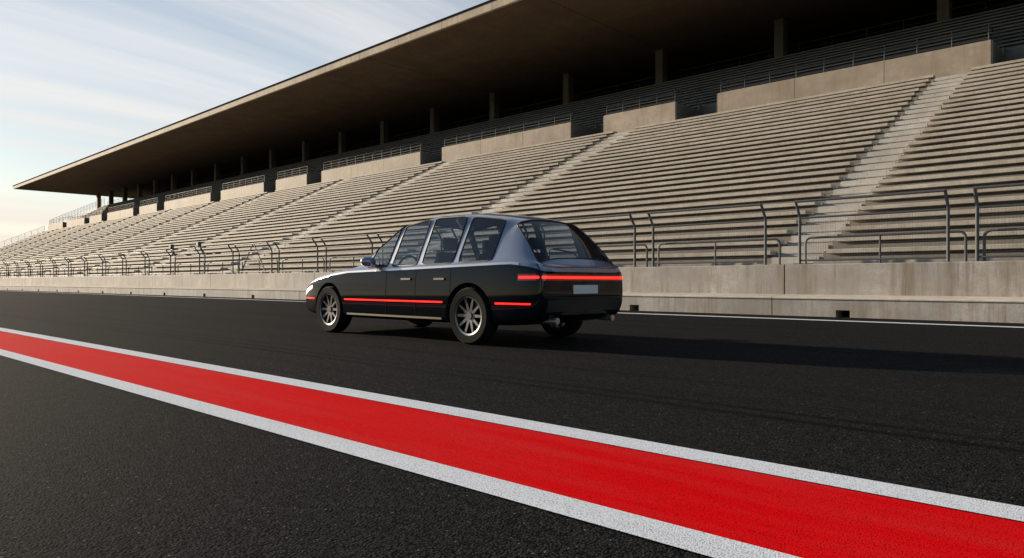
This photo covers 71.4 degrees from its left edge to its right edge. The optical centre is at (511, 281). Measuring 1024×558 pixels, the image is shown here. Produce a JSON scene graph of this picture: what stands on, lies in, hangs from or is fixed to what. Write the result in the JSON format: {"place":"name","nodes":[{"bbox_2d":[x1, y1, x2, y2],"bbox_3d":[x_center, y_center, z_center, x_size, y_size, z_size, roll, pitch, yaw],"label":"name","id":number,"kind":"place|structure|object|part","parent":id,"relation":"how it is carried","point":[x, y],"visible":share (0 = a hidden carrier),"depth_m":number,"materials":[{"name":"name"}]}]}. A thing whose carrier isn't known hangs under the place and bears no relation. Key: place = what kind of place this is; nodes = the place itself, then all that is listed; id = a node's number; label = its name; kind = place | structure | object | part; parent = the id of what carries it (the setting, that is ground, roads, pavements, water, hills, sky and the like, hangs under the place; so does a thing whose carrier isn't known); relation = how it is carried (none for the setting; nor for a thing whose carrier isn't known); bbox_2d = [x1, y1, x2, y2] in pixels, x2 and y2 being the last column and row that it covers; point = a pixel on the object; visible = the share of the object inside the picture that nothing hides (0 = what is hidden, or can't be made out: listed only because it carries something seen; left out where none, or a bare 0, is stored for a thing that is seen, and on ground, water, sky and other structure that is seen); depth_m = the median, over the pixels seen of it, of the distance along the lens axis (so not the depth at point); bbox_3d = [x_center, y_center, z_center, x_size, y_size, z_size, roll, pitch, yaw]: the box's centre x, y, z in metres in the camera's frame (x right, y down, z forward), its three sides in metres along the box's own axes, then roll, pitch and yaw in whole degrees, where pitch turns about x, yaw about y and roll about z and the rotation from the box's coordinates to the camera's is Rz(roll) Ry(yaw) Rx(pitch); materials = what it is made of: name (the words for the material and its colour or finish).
{"place":"outdoors","nodes":[
{"label":"outdoors","id":0,"kind":"place"},
{"bbox_2d":[0,0,487,247],"label":"sky","id":1,"kind":"structure","parent":0,"point":[79,79],"materials":[{"name":"blue"}]},
{"bbox_2d":[0,290,1023,557],"bbox_3d":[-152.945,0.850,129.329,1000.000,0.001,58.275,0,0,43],"label":"track","id":2,"kind":"structure","parent":0,"point":[88,468],"depth_m":4.50,"materials":[{"name":"black asphalt"}]},
{"bbox_2d":[0,349,800,557],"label":"white line","id":3,"kind":"object","parent":2,"relation":"on","point":[704,543],"visible":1,"depth_m":2.98,"materials":[{"name":"paint"}]},
{"bbox_2d":[306,213,622,343],"bbox_3d":[-1.087,-0.086,11.548,5.765,1.872,2.486,0,0,43],"label":"car","id":4,"kind":"object","parent":2,"relation":"on","point":[508,276],"visible":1,"depth_m":9.98,"materials":[{"name":"black paint"}]},
{"bbox_3d":[-2.008,-0.530,11.253,0.540,0.637,0.306,0,0,43],"label":"side window","id":5,"kind":"part","parent":4,"relation":"part of","materials":[{"name":"silver glass"}]},
{"bbox_3d":[-1.524,-0.581,10.796,0.616,0.715,0.308,0,0,43],"label":"side window","id":6,"kind":"part","parent":4,"relation":"part of","materials":[{"name":"silver glass"}]},
{"bbox_3d":[-0.975,-0.595,10.288,0.702,0.707,0.316,0,0,43],"label":"side window","id":7,"kind":"part","parent":4,"relation":"part of","materials":[{"name":"silver glass"}]},
{"bbox_3d":[-0.409,-0.590,9.767,0.660,0.662,0.326,0,0,43],"label":"side window","id":8,"kind":"part","parent":4,"relation":"part of","materials":[{"name":"silver glass"}]},
{"bbox_3d":[-0.361,-0.581,12.027,0.616,0.715,0.311,0,0,43],"label":"side window","id":9,"kind":"part","parent":4,"relation":"part of","materials":[{"name":"black glass"}]},
{"bbox_3d":[0.178,-0.594,11.509,0.702,0.708,0.316,0,0,43],"label":"side window","id":10,"kind":"part","parent":4,"relation":"part of","materials":[{"name":"black glass"}]},
{"bbox_3d":[0.731,-0.590,10.973,0.659,0.663,0.327,0,0,43],"label":"side window","id":11,"kind":"part","parent":4,"relation":"part of","materials":[{"name":"black glass"}]},
{"bbox_3d":[0.721,-0.548,9.841,0.528,0.634,1.642,0,0,43],"label":"rear window","id":12,"kind":"part","parent":4,"relation":"part of","materials":[{"name":"black glass"}]},
{"bbox_2d":[0,331,1023,557],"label":"red strip","id":13,"kind":"object","parent":2,"relation":"on","point":[801,519],"visible":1,"depth_m":3.10,"materials":[{"name":"paint"}]},
{"bbox_2d":[0,328,1023,520],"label":"white line","id":14,"kind":"object","parent":2,"relation":"on","point":[998,509],"visible":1,"depth_m":3.60,"materials":[{"name":"paint"}]},
{"bbox_2d":[21,291,1023,327],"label":"white line","id":15,"kind":"object","parent":2,"relation":"on","point":[689,315],"visible":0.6,"depth_m":16.48,"materials":[{"name":"paint"}]},
{"label":"ground","id":16,"kind":"structure","parent":0,"visible":0},
{"bbox_2d":[0,0,1023,277],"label":"grandstand","id":17,"kind":"object","parent":16,"relation":"on","point":[638,110],"visible":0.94,"depth_m":48.04,"materials":[{"name":"concrete"}]},
{"bbox_2d":[0,261,1023,322],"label":"concrete wall","id":18,"kind":"structure","parent":16,"relation":"on","point":[980,291],"depth_m":18.55,"materials":[{"name":"grey concrete"}]},
{"bbox_2d":[0,263,7,277],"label":"guard rail","id":19,"kind":"object","parent":18,"relation":"on","point":[6,271],"visible":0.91,"depth_m":78.91,"materials":[{"name":"metal"}]},
{"bbox_2d":[5,262,19,277],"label":"guard rail","id":20,"kind":"object","parent":18,"relation":"on","point":[14,276],"visible":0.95,"depth_m":76.26,"materials":[{"name":"metal"}]},
{"bbox_2d":[16,261,29,276],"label":"guard rail","id":21,"kind":"object","parent":18,"relation":"on","point":[28,270],"visible":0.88,"depth_m":73.11,"materials":[{"name":"metal"}]},
{"bbox_2d":[27,260,40,276],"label":"guard rail","id":22,"kind":"object","parent":18,"relation":"on","point":[35,270],"visible":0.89,"depth_m":70.04,"materials":[{"name":"metal"}]},
{"bbox_2d":[39,259,55,276],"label":"guard rail","id":23,"kind":"object","parent":18,"relation":"on","point":[53,269],"visible":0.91,"depth_m":66.95,"materials":[{"name":"metal"}]},
{"bbox_2d":[52,258,71,276],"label":"guard rail","id":24,"kind":"object","parent":18,"relation":"on","point":[58,275],"visible":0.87,"depth_m":63.85,"materials":[{"name":"metal"}]},
{"bbox_2d":[67,257,84,276],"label":"guard rail","id":25,"kind":"object","parent":18,"relation":"on","point":[73,275],"visible":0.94,"depth_m":60.77,"materials":[{"name":"metal"}]},
{"bbox_2d":[83,255,104,275],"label":"guard rail","id":26,"kind":"object","parent":18,"relation":"on","point":[102,267],"visible":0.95,"depth_m":57.70,"materials":[{"name":"metal"}]},
{"bbox_2d":[101,254,125,275],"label":"guard rail","id":27,"kind":"object","parent":18,"relation":"on","point":[122,266],"visible":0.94,"depth_m":54.61,"materials":[{"name":"metal"}]},
{"bbox_2d":[122,252,148,275],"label":"guard rail","id":28,"kind":"object","parent":18,"relation":"on","point":[145,265],"visible":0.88,"depth_m":51.48,"materials":[{"name":"metal"}]},
{"bbox_2d":[145,250,174,274],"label":"guard rail","id":29,"kind":"object","parent":18,"relation":"on","point":[170,264],"visible":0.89,"depth_m":48.25,"materials":[{"name":"metal"}]},
{"bbox_2d":[171,248,203,274],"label":"guard rail","id":30,"kind":"object","parent":18,"relation":"on","point":[199,263],"visible":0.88,"depth_m":45.30,"materials":[{"name":"metal"}]},
{"bbox_2d":[169,244,176,256],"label":"floodlight","id":31,"kind":"object","parent":30,"relation":"attached to","point":[171,246],"visible":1,"depth_m":46.11,"materials":[{"name":"paint"}]},
{"bbox_2d":[200,245,237,273],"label":"guard rail","id":32,"kind":"object","parent":18,"relation":"on","point":[222,272],"visible":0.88,"depth_m":42.21,"materials":[{"name":"metal"}]},
{"bbox_2d":[196,242,203,254],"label":"floodlight","id":33,"kind":"object","parent":32,"relation":"attached to","point":[198,244],"visible":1,"depth_m":43.25,"materials":[{"name":"paint"}]},
{"bbox_2d":[240,244,265,273],"bbox_3d":[-14.349,-1.313,39.562,2.995,1.748,0.095,0,0,43],"label":"trestle","id":34,"kind":"object","parent":18,"relation":"on","point":[253,260],"visible":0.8,"depth_m":39.46,"materials":[{"name":"metal"}]},
{"bbox_2d":[234,242,277,273],"bbox_3d":[-14.078,-1.272,39.045,4.205,1.695,0.482,0,0,43],"label":"guard rail","id":35,"kind":"object","parent":18,"relation":"on","point":[271,260],"visible":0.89,"depth_m":39.01,"materials":[{"name":"metal"}]},
{"bbox_2d":[274,238,324,272],"bbox_3d":[-10.801,-1.272,35.954,4.205,1.695,0.482,0,0,43],"label":"guard rail","id":36,"kind":"object","parent":18,"relation":"on","point":[302,270],"visible":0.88,"depth_m":36.03,"materials":[{"name":"metal"}]},
{"bbox_2d":[320,234,379,271],"bbox_3d":[-7.524,-1.272,32.863,4.205,1.695,0.482,0,0,43],"label":"guard rail","id":37,"kind":"object","parent":18,"relation":"on","point":[337,257],"visible":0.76,"depth_m":33.21,"materials":[{"name":"metal"}]},
{"bbox_2d":[377,229,441,264],"bbox_3d":[-4.179,-1.272,29.708,4.396,1.695,0.482,0,0,43],"label":"guard rail","id":38,"kind":"object","parent":18,"relation":"on","point":[412,247],"visible":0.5,"depth_m":29.77,"materials":[{"name":"metal"}]},
{"bbox_2d":[450,224,537,260],"bbox_3d":[-0.753,-1.272,26.476,4.205,1.695,0.482,0,0,43],"label":"guard rail","id":39,"kind":"object","parent":18,"relation":"on","point":[477,238],"visible":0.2,"depth_m":27.40,"materials":[{"name":"metal"}]},
{"bbox_2d":[539,213,647,266],"bbox_3d":[2.537,-1.272,23.373,4.205,1.695,0.482,0,0,43],"label":"guard rail","id":40,"kind":"object","parent":18,"relation":"on","point":[601,230],"visible":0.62,"depth_m":22.97,"materials":[{"name":"metal"}]},
{"bbox_2d":[647,203,780,266],"bbox_3d":[5.660,-1.272,20.428,3.976,1.695,0.482,0,0,43],"label":"guard rail","id":41,"kind":"object","parent":18,"relation":"on","point":[765,239],"visible":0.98,"depth_m":20.36,"materials":[{"name":"metal"}]},
{"bbox_2d":[794,189,966,263],"bbox_3d":[8.852,-1.272,17.417,3.823,1.695,0.482,0,0,43],"label":"guard rail","id":42,"kind":"object","parent":18,"relation":"on","point":[947,231],"visible":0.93,"depth_m":17.39,"materials":[{"name":"metal"}]},
{"bbox_2d":[972,183,1023,260],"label":"guard rail","id":43,"kind":"object","parent":18,"relation":"on","point":[977,225],"visible":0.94,"depth_m":15.82,"materials":[{"name":"metal"}]}
]}

